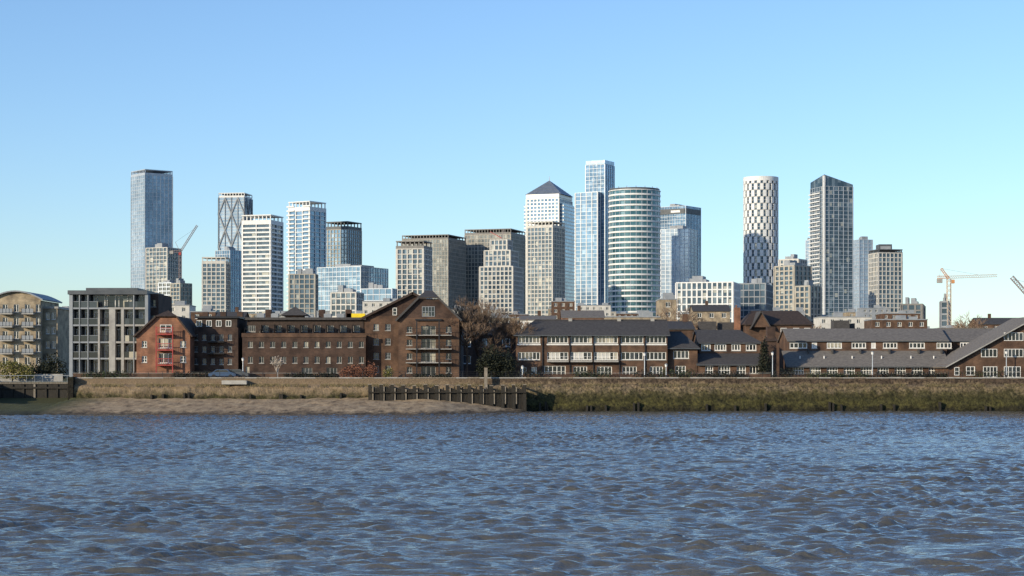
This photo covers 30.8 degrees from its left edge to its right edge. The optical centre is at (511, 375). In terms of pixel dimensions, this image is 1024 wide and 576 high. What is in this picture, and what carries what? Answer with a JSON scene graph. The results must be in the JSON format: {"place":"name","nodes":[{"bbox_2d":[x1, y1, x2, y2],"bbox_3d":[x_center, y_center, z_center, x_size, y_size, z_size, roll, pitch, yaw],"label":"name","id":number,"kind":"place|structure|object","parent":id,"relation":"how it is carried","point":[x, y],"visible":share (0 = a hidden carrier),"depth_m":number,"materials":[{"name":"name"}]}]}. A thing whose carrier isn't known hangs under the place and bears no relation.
{"place":"outdoors","nodes":[
{"label":"outdoors","id":0,"kind":"place"},
{"bbox_2d":[0,378,524,414],"bbox_3d":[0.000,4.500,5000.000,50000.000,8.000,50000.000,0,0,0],"label":"ground","id":1,"kind":"structure","parent":0,"point":[158,406],"depth_m":270.65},
{"bbox_2d":[0,360,34,379],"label":"shrub","id":2,"kind":"object","parent":1,"relation":"on","point":[22,369],"visible":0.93,"depth_m":299.68,"materials":[{"name":"green plant"}]},
{"bbox_2d":[0,290,68,377],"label":"stock brick apartment block","id":3,"kind":"structure","parent":1,"relation":"on","point":[34,327],"depth_m":345.10,"materials":[{"name":"beige brick"}]},
{"bbox_2d":[3,304,55,363],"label":"window frames","id":4,"kind":"structure","parent":3,"relation":"in","point":[3,304],"depth_m":345.14,"materials":[{"name":"white paint"}]},
{"bbox_2d":[12,374,62,381],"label":"wall","id":5,"kind":"structure","parent":1,"relation":"on","point":[47,379],"depth_m":302.00,"materials":[{"name":"concrete"}]},
{"bbox_2d":[25,352,67,377],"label":"dark hedge","id":6,"kind":"object","parent":1,"relation":"on","point":[43,369],"visible":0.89,"depth_m":303.68,"materials":[{"name":"green plant"}]},
{"bbox_2d":[80,370,131,376],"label":"hedge","id":7,"kind":"object","parent":1,"relation":"on","point":[108,373],"visible":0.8,"depth_m":291.19,"materials":[{"name":"green plant"}]},
{"bbox_2d":[68,288,171,376],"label":"modern concrete apartments","id":8,"kind":"structure","parent":1,"relation":"on","point":[106,325],"depth_m":300.43,"materials":[{"name":"grey concrete"}]},
{"bbox_2d":[77,295,144,371],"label":"window frames","id":9,"kind":"structure","parent":8,"relation":"in","point":[77,295],"depth_m":301.63,"materials":[{"name":"white paint"}]},
{"bbox_2d":[131,169,172,289],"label":"glass skyscraper","id":10,"kind":"structure","parent":1,"relation":"on","point":[151,208],"depth_m":1910.57,"materials":[{"name":"glass"}]},
{"bbox_2d":[146,243,181,292],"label":"residential block","id":11,"kind":"structure","parent":1,"relation":"on","point":[162,264],"depth_m":1505.10,"materials":[{"name":"beige concrete"}]},
{"bbox_2d":[158,280,174,295],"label":"unfinished block","id":12,"kind":"structure","parent":1,"relation":"on","point":[164,287],"depth_m":1472.80,"materials":[{"name":"concrete"}]},
{"bbox_2d":[170,278,191,304],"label":"unfinished block","id":13,"kind":"structure","parent":1,"relation":"on","point":[180,289],"depth_m":1454.49,"materials":[{"name":"beige concrete"}]},
{"bbox_2d":[172,301,195,317],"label":"apartment block","id":14,"kind":"structure","parent":1,"relation":"on","point":[181,308],"depth_m":700.00,"materials":[{"name":"white concrete"}]},
{"bbox_2d":[133,310,246,376],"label":"red brick gabled flats","id":15,"kind":"structure","parent":1,"relation":"on","point":[168,341],"depth_m":297.35,"materials":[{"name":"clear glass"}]},
{"bbox_2d":[142,320,230,362],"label":"window frames","id":16,"kind":"structure","parent":15,"relation":"in","point":[196,320],"depth_m":296.15,"materials":[{"name":"white paint"}]},
{"bbox_2d":[190,305,217,324],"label":"apartment block","id":17,"kind":"structure","parent":1,"relation":"on","point":[208,308],"depth_m":620.00,"materials":[{"name":"concrete"}]},
{"bbox_2d":[202,257,230,311],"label":"residential block","id":18,"kind":"structure","parent":1,"relation":"on","point":[216,284],"depth_m":1400.53,"materials":[{"name":"beige concrete"}]},
{"bbox_2d":[215,246,241,311],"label":"glass block","id":19,"kind":"structure","parent":1,"relation":"on","point":[234,254],"depth_m":1656.71,"materials":[{"name":"glass"}]},
{"bbox_2d":[218,193,252,250],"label":"diagrid skyscraper","id":20,"kind":"structure","parent":1,"relation":"on","point":[233,208],"depth_m":1952.34,"materials":[{"name":"blue glass"}]},
{"bbox_2d":[242,214,283,312],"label":"banded tower","id":21,"kind":"structure","parent":1,"relation":"on","point":[262,266],"depth_m":1403.79,"materials":[{"name":"white glass"}]},
{"bbox_2d":[288,268,317,316],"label":"residential block","id":22,"kind":"structure","parent":1,"relation":"on","point":[302,290],"depth_m":1200.46,"materials":[{"name":"beige concrete"}]},
{"bbox_2d":[242,307,366,376],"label":"brick warehouse flats","id":23,"kind":"structure","parent":1,"relation":"on","point":[295,339],"depth_m":300.00,"materials":[{"name":"brown brick"}]},
{"bbox_2d":[246,325,363,372],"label":"window frames","id":24,"kind":"structure","parent":23,"relation":"in","point":[247,325],"depth_m":302.14,"materials":[{"name":"plastic"}]},
{"bbox_2d":[287,201,325,308],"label":"balcony tower","id":25,"kind":"structure","parent":1,"relation":"on","point":[306,236],"depth_m":1506.70,"materials":[{"name":"blue glass"}]},
{"bbox_2d":[283,372,338,376],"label":"hedge","id":26,"kind":"object","parent":1,"relation":"on","point":[310,375],"visible":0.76,"depth_m":291.17,"materials":[{"name":"green plant"}]},
{"bbox_2d":[326,221,361,266],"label":"dark crown tower","id":27,"kind":"structure","parent":1,"relation":"on","point":[344,244],"depth_m":1555.90,"materials":[{"name":"blue glass"}]},
{"bbox_2d":[330,285,363,316],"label":"white office block","id":28,"kind":"structure","parent":1,"relation":"on","point":[343,299],"depth_m":1002.55,"materials":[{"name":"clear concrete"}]},
{"bbox_2d":[317,264,387,310],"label":"glass block","id":29,"kind":"structure","parent":1,"relation":"on","point":[352,276],"depth_m":1311.75,"materials":[{"name":"glass"}]},
{"bbox_2d":[360,283,396,300],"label":"glass block","id":30,"kind":"structure","parent":1,"relation":"on","point":[375,292],"depth_m":1052.67,"materials":[{"name":"glass"}]},
{"bbox_2d":[362,298,396,314],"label":"apartment block","id":31,"kind":"structure","parent":1,"relation":"on","point":[368,307],"depth_m":820.00,"materials":[{"name":"white concrete"}]},
{"bbox_2d":[396,240,431,298],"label":"residential tower","id":32,"kind":"structure","parent":1,"relation":"on","point":[414,268],"depth_m":1302.59,"materials":[{"name":"beige concrete"}]},
{"bbox_2d":[402,234,465,308],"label":"office tower","id":33,"kind":"structure","parent":1,"relation":"on","point":[448,269],"depth_m":1805.48,"materials":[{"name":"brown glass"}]},
{"bbox_2d":[368,384,525,410],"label":"timber pile fender","id":34,"kind":"object","parent":1,"relation":"on","point":[512,399],"visible":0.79,"depth_m":281.08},
{"bbox_2d":[446,304,492,376],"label":"bare tree","id":35,"kind":"object","parent":1,"relation":"on","point":[467,321],"visible":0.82,"depth_m":295.81,"materials":[{"name":"brown plant"}]},
{"bbox_2d":[452,295,508,373],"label":"bare tree","id":36,"kind":"object","parent":1,"relation":"on","point":[473,341],"visible":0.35,"depth_m":301.82,"materials":[{"name":"brown plant"}]},
{"bbox_2d":[464,228,525,313],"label":"office tower","id":37,"kind":"structure","parent":1,"relation":"on","point":[477,242],"depth_m":1862.37,"materials":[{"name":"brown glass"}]},
{"bbox_2d":[475,344,518,376],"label":"evergreen tree","id":38,"kind":"object","parent":1,"relation":"on","point":[496,364],"visible":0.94,"depth_m":293.27,"materials":[{"name":"green plant"}]},
{"bbox_2d":[462,297,536,353],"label":"bare tree","id":39,"kind":"object","parent":1,"relation":"on","point":[501,319],"visible":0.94,"depth_m":299.47,"materials":[{"name":"brown plant"}]},
{"bbox_2d":[479,229,523,313],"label":"stepped residential tower","id":40,"kind":"structure","parent":1,"relation":"on","point":[501,276],"depth_m":1405.58,"materials":[{"name":"beige concrete"}]},
{"bbox_2d":[478,320,526,374],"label":"bare tree","id":41,"kind":"object","parent":1,"relation":"on","point":[507,328],"visible":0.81,"depth_m":299.75,"materials":[{"name":"brown plant"}]},
{"bbox_2d":[73,373,946,376],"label":"brick wall","id":42,"kind":"structure","parent":1,"relation":"on","point":[282,375],"depth_m":292.00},
{"bbox_2d":[527,221,564,315],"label":"residential tower","id":43,"kind":"structure","parent":1,"relation":"on","point":[545,263],"depth_m":1505.67,"materials":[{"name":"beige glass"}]},
{"bbox_2d":[74,378,1023,411],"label":"river wall","id":44,"kind":"structure","parent":1,"relation":"on","point":[915,394],"depth_m":284.95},
{"bbox_2d":[68,377,1023,411],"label":"river wall coping","id":45,"kind":"object","parent":44,"relation":"on","point":[71,382],"visible":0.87,"depth_m":285.90,"materials":[{"name":"concrete"}]},
{"bbox_2d":[105,372,1005,376],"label":"promenade railing","id":46,"kind":"object","parent":44,"relation":"on","point":[562,374],"visible":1,"depth_m":286.55,"materials":[{"name":"black metal"}]},
{"bbox_2d":[91,382,1023,386],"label":"wall weeds","id":47,"kind":"object","parent":44,"relation":"on","point":[588,385],"depth_m":285.17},
{"bbox_2d":[524,176,574,313],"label":"pyramid roof skyscraper","id":48,"kind":"structure","parent":1,"relation":"on","point":[549,200],"depth_m":2164.55,"materials":[{"name":"grey metal"}]},
{"bbox_2d":[551,298,574,318],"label":"apartment block","id":49,"kind":"structure","parent":1,"relation":"on","point":[558,305],"depth_m":900.00,"materials":[{"name":"brown brick"}]},
{"bbox_2d":[577,303,610,315],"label":"apartment block","id":50,"kind":"structure","parent":1,"relation":"on","point":[606,307],"depth_m":950.00,"materials":[{"name":"white concrete"}]},
{"bbox_2d":[575,160,614,309],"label":"stepped glass skyscraper","id":51,"kind":"structure","parent":1,"relation":"on","point":[591,244],"depth_m":1756.15,"materials":[{"name":"glass"}]},
{"bbox_2d":[604,310,659,318],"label":"apartment block","id":52,"kind":"structure","parent":1,"relation":"on","point":[645,314],"depth_m":560.00,"materials":[{"name":"concrete"}]},
{"bbox_2d":[608,186,660,315],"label":"cylindrical banded tower","id":53,"kind":"structure","parent":1,"relation":"on","point":[634,254],"depth_m":1483.17,"materials":[{"name":"teal glass"}]},
{"bbox_2d":[655,293,676,320],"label":"brick apartment block","id":54,"kind":"structure","parent":1,"relation":"on","point":[670,298],"depth_m":560.00,"materials":[{"name":"beige brick"}]},
{"bbox_2d":[660,225,697,298],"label":"bank tower","id":55,"kind":"structure","parent":1,"relation":"on","point":[679,253],"depth_m":1856.79,"materials":[{"name":"blue glass"}]},
{"bbox_2d":[660,204,700,275],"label":"bank tower","id":56,"kind":"structure","parent":1,"relation":"on","point":[679,214],"depth_m":2213.45,"materials":[{"name":"blue glass"}]},
{"bbox_2d":[658,300,704,328],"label":"bare tree","id":57,"kind":"object","parent":1,"relation":"on","point":[689,316],"visible":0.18,"depth_m":453.80,"materials":[{"name":"brown plant"}]},
{"bbox_2d":[678,283,730,321],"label":"office building","id":58,"kind":"structure","parent":1,"relation":"on","point":[704,293],"depth_m":953.89,"materials":[{"name":"white glass"}]},
{"bbox_2d":[675,282,740,321],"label":"mullions","id":59,"kind":"object","parent":58,"relation":"on","point":[736,294],"visible":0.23,"depth_m":954.33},
{"bbox_2d":[676,282,739,318],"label":"floor bands","id":60,"kind":"object","parent":58,"relation":"on","point":[705,296],"visible":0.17,"depth_m":953.99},
{"bbox_2d":[688,301,730,329],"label":"brick apartment block","id":61,"kind":"structure","parent":1,"relation":"on","point":[716,313],"depth_m":600.17,"materials":[{"name":"beige brick"}]},
{"bbox_2d":[693,335,760,373],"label":"walls","id":62,"kind":"structure","parent":1,"relation":"on","point":[700,369],"depth_m":303.50,"materials":[{"name":"brown brick"}]},
{"bbox_2d":[692,330,759,342],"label":"roof","id":63,"kind":"structure","parent":62,"relation":"on","point":[721,336],"depth_m":305.91,"materials":[{"name":"tile"}]},
{"bbox_2d":[696,353,759,364],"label":"roof","id":64,"kind":"structure","parent":62,"relation":"attached to","point":[727,359],"depth_m":301.12,"materials":[{"name":"tile"}]},
{"bbox_2d":[701,344,758,373],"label":"window frames","id":65,"kind":"structure","parent":62,"relation":"attached to","point":[721,370],"depth_m":303.53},
{"bbox_2d":[702,345,757,373],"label":"glazing","id":66,"kind":"structure","parent":65,"relation":"in","point":[725,367],"depth_m":299.22,"materials":[{"name":"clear glass"}]},
{"bbox_2d":[739,278,772,319],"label":"glass block","id":67,"kind":"structure","parent":1,"relation":"on","point":[756,294],"depth_m":1002.21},
{"bbox_2d":[743,176,778,284],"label":"cylindrical modular tower","id":68,"kind":"structure","parent":1,"relation":"on","point":[760,226],"depth_m":1902.90,"materials":[{"name":"white glass"}]},
{"bbox_2d":[756,336,771,373],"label":"conifer tree","id":69,"kind":"object","parent":1,"relation":"on","point":[764,364],"visible":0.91,"depth_m":294.69,"materials":[{"name":"green plant"}]},
{"bbox_2d":[764,327,777,376],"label":"brick chimney stack","id":70,"kind":"object","parent":1,"relation":"on","point":[771,339],"visible":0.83,"depth_m":297.00,"materials":[{"name":"brown brick"}]},
{"bbox_2d":[773,260,811,310],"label":"brick apartment block","id":71,"kind":"structure","parent":1,"relation":"on","point":[789,275],"depth_m":1255.70,"materials":[{"name":"beige brick"}]},
{"bbox_2d":[794,280,821,327],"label":"apartment block","id":72,"kind":"structure","parent":1,"relation":"on","point":[808,296],"depth_m":1003.39,"materials":[{"name":"beige concrete"}]},
{"bbox_2d":[808,174,852,315],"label":"slanted roof skyscraper","id":73,"kind":"structure","parent":1,"relation":"on","point":[831,231],"depth_m":1554.11,"materials":[{"name":"grey glass"}]},
{"bbox_2d":[813,312,871,327],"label":"apartment block","id":74,"kind":"structure","parent":1,"relation":"on","point":[859,318],"depth_m":700.00,"materials":[{"name":"white concrete"}]},
{"bbox_2d":[853,236,872,311],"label":"glass tower","id":75,"kind":"structure","parent":1,"relation":"on","point":[862,246],"depth_m":1801.90,"materials":[{"name":"glass"}]},
{"bbox_2d":[857,305,889,318],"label":"apartment block","id":76,"kind":"structure","parent":1,"relation":"on","point":[875,310],"depth_m":1103.91,"materials":[{"name":"white concrete"}]},
{"bbox_2d":[868,249,902,312],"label":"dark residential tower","id":77,"kind":"structure","parent":1,"relation":"on","point":[885,277],"depth_m":1352.01,"materials":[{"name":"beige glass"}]},
{"bbox_2d":[864,315,927,327],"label":"apartment block","id":78,"kind":"structure","parent":1,"relation":"on","point":[900,321],"depth_m":640.00,"materials":[{"name":"brown brick"}]},
{"bbox_2d":[900,297,925,318],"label":"apartment block","id":79,"kind":"structure","parent":1,"relation":"on","point":[915,306],"depth_m":1001.70,"materials":[{"name":"grey concrete"}]},
{"bbox_2d":[939,293,949,327],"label":"apartment block","id":80,"kind":"structure","parent":1,"relation":"on","point":[943,314],"depth_m":900.47,"materials":[{"name":"white concrete"}]},
{"bbox_2d":[937,268,996,324],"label":"tower crane","id":81,"kind":"object","parent":1,"relation":"on","point":[940,280],"visible":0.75,"depth_m":899.32,"materials":[{"name":"paint"}]},
{"bbox_2d":[948,312,985,327],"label":"bare tree","id":82,"kind":"object","parent":1,"relation":"on","point":[969,324],"visible":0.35,"depth_m":504.59,"materials":[{"name":"brown plant"}]},
{"bbox_2d":[935,325,1023,376],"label":"walls","id":83,"kind":"structure","parent":1,"relation":"on","point":[977,361],"depth_m":291.00,"materials":[{"name":"brown brick"}]},
{"bbox_2d":[932,317,1023,367],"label":"roof","id":84,"kind":"structure","parent":83,"relation":"on","point":[982,340],"depth_m":297.01,"materials":[{"name":"tile"}]},
{"bbox_2d":[955,333,1022,376],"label":"glazing","id":85,"kind":"structure","parent":83,"relation":"attached to","point":[993,352],"depth_m":290.98,"materials":[{"name":"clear glass"}]},
{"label":"wall","id":86,"kind":"object","parent":1,"relation":"on","visible":0},
{"bbox_2d":[0,375,72,397],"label":"dock gate","id":87,"kind":"structure","parent":86,"relation":"attached to","point":[26,389],"depth_m":297.00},
{"bbox_2d":[360,290,463,376],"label":"gabled brick warehouse","id":88,"kind":"structure","parent":0,"point":[411,333],"depth_m":294.00,"materials":[{"name":"brown brick"}]},
{"bbox_2d":[374,306,434,371],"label":"window frames","id":89,"kind":"structure","parent":88,"relation":"in","point":[425,311],"depth_m":302.14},
{"bbox_2d":[407,326,450,375],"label":"window frames","id":90,"kind":"structure","parent":88,"relation":"in","point":[421,326],"depth_m":294.14,"materials":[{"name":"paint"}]},
{"bbox_2d":[464,336,515,377],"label":"walls","id":91,"kind":"structure","parent":0,"point":[472,366],"depth_m":330.00,"materials":[{"name":"brown brick"}]},
{"bbox_2d":[0,410,1023,575],"bbox_3d":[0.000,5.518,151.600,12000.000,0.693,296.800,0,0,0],"label":"river water","id":92,"kind":"structure","parent":0,"point":[737,493],"depth_m":85.47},
{"bbox_2d":[0,0,1023,327],"label":"sky","id":93,"kind":"structure","parent":0,"point":[400,117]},
{"bbox_2d":[561,318,603,318],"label":"walls","id":94,"kind":"structure","parent":0,"point":[583,318],"depth_m":520.00,"materials":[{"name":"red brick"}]},
{"bbox_2d":[560,310,604,318],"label":"roof","id":95,"kind":"structure","parent":94,"relation":"on","point":[582,314],"depth_m":523.80,"materials":[{"name":"tile"}]},
{"bbox_2d":[513,318,669,376],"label":"riverside terrace","id":96,"kind":"structure","parent":0,"point":[570,345],"depth_m":298.16,"materials":[{"name":"brown brick"}]},
{"bbox_2d":[518,336,665,376],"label":"window frames","id":97,"kind":"structure","parent":96,"relation":"in","point":[552,371],"depth_m":298.18,"materials":[{"name":"white paint"}]},
{"bbox_2d":[669,330,693,339],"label":"walls","id":98,"kind":"structure","parent":0,"point":[688,334],"depth_m":330.00,"materials":[{"name":"brown brick"}]},
{"bbox_2d":[667,321,694,329],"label":"roof","id":99,"kind":"structure","parent":98,"relation":"on","point":[679,325],"depth_m":332.79,"materials":[{"name":"tile"}]},
{"bbox_2d":[667,349,696,373],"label":"walls","id":100,"kind":"structure","parent":0,"point":[689,363],"depth_m":299.00,"materials":[{"name":"brown brick"}]},
{"bbox_2d":[667,332,699,347],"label":"roof","id":101,"kind":"structure","parent":100,"relation":"on","point":[678,340],"depth_m":300.87,"materials":[{"name":"tile"}]},
{"bbox_2d":[740,325,811,376],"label":"walls","id":102,"kind":"structure","parent":0,"point":[758,333],"depth_m":330.00,"materials":[{"name":"brown brick"}]},
{"bbox_2d":[740,311,813,325],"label":"roof","id":103,"kind":"structure","parent":102,"relation":"on","point":[785,317],"depth_m":332.34,"materials":[{"name":"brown tile"}]},
{"bbox_2d":[777,328,967,376],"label":"long terrace","id":104,"kind":"structure","parent":0,"point":[840,350],"depth_m":304.22,"materials":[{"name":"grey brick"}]},
{"bbox_2d":[793,343,966,373],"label":"window frames","id":105,"kind":"structure","parent":104,"relation":"in","point":[873,345],"depth_m":300.16,"materials":[{"name":"white paint"}]},
{"bbox_2d":[876,310,919,318],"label":"apartment block","id":106,"kind":"structure","parent":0,"point":[910,313],"depth_m":897.98,"materials":[{"name":"brown brick"}]},
{"bbox_2d":[941,328,993,353],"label":"long terrace","id":107,"kind":"structure","parent":0,"point":[956,337],"depth_m":308.54,"materials":[{"name":"tile"}]},
{"bbox_2d":[971,314,1011,327],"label":"apartment block","id":108,"kind":"structure","parent":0,"point":[990,322],"depth_m":602.64,"materials":[{"name":"brown brick"}]},
{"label":"promenade path","id":109,"kind":"structure","parent":0,"visible":0},
{"bbox_2d":[338,361,379,376],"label":"russet bush","id":110,"kind":"object","parent":109,"relation":"on","point":[369,370],"visible":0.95,"depth_m":289.69,"materials":[{"name":"brown plant"}]},
{"bbox_2d":[693,370,747,376],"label":"hedge","id":111,"kind":"object","parent":109,"relation":"on","point":[724,374],"visible":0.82,"depth_m":291.07,"materials":[{"name":"green plant"}]},
{"bbox_2d":[806,370,869,376],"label":"hedge","id":112,"kind":"object","parent":109,"relation":"on","point":[834,374],"visible":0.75,"depth_m":291.03,"materials":[{"name":"green plant"}]},
{"bbox_2d":[873,369,947,376],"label":"hedge","id":113,"kind":"object","parent":109,"relation":"on","point":[913,375],"visible":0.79,"depth_m":291.15,"materials":[{"name":"green plant"}]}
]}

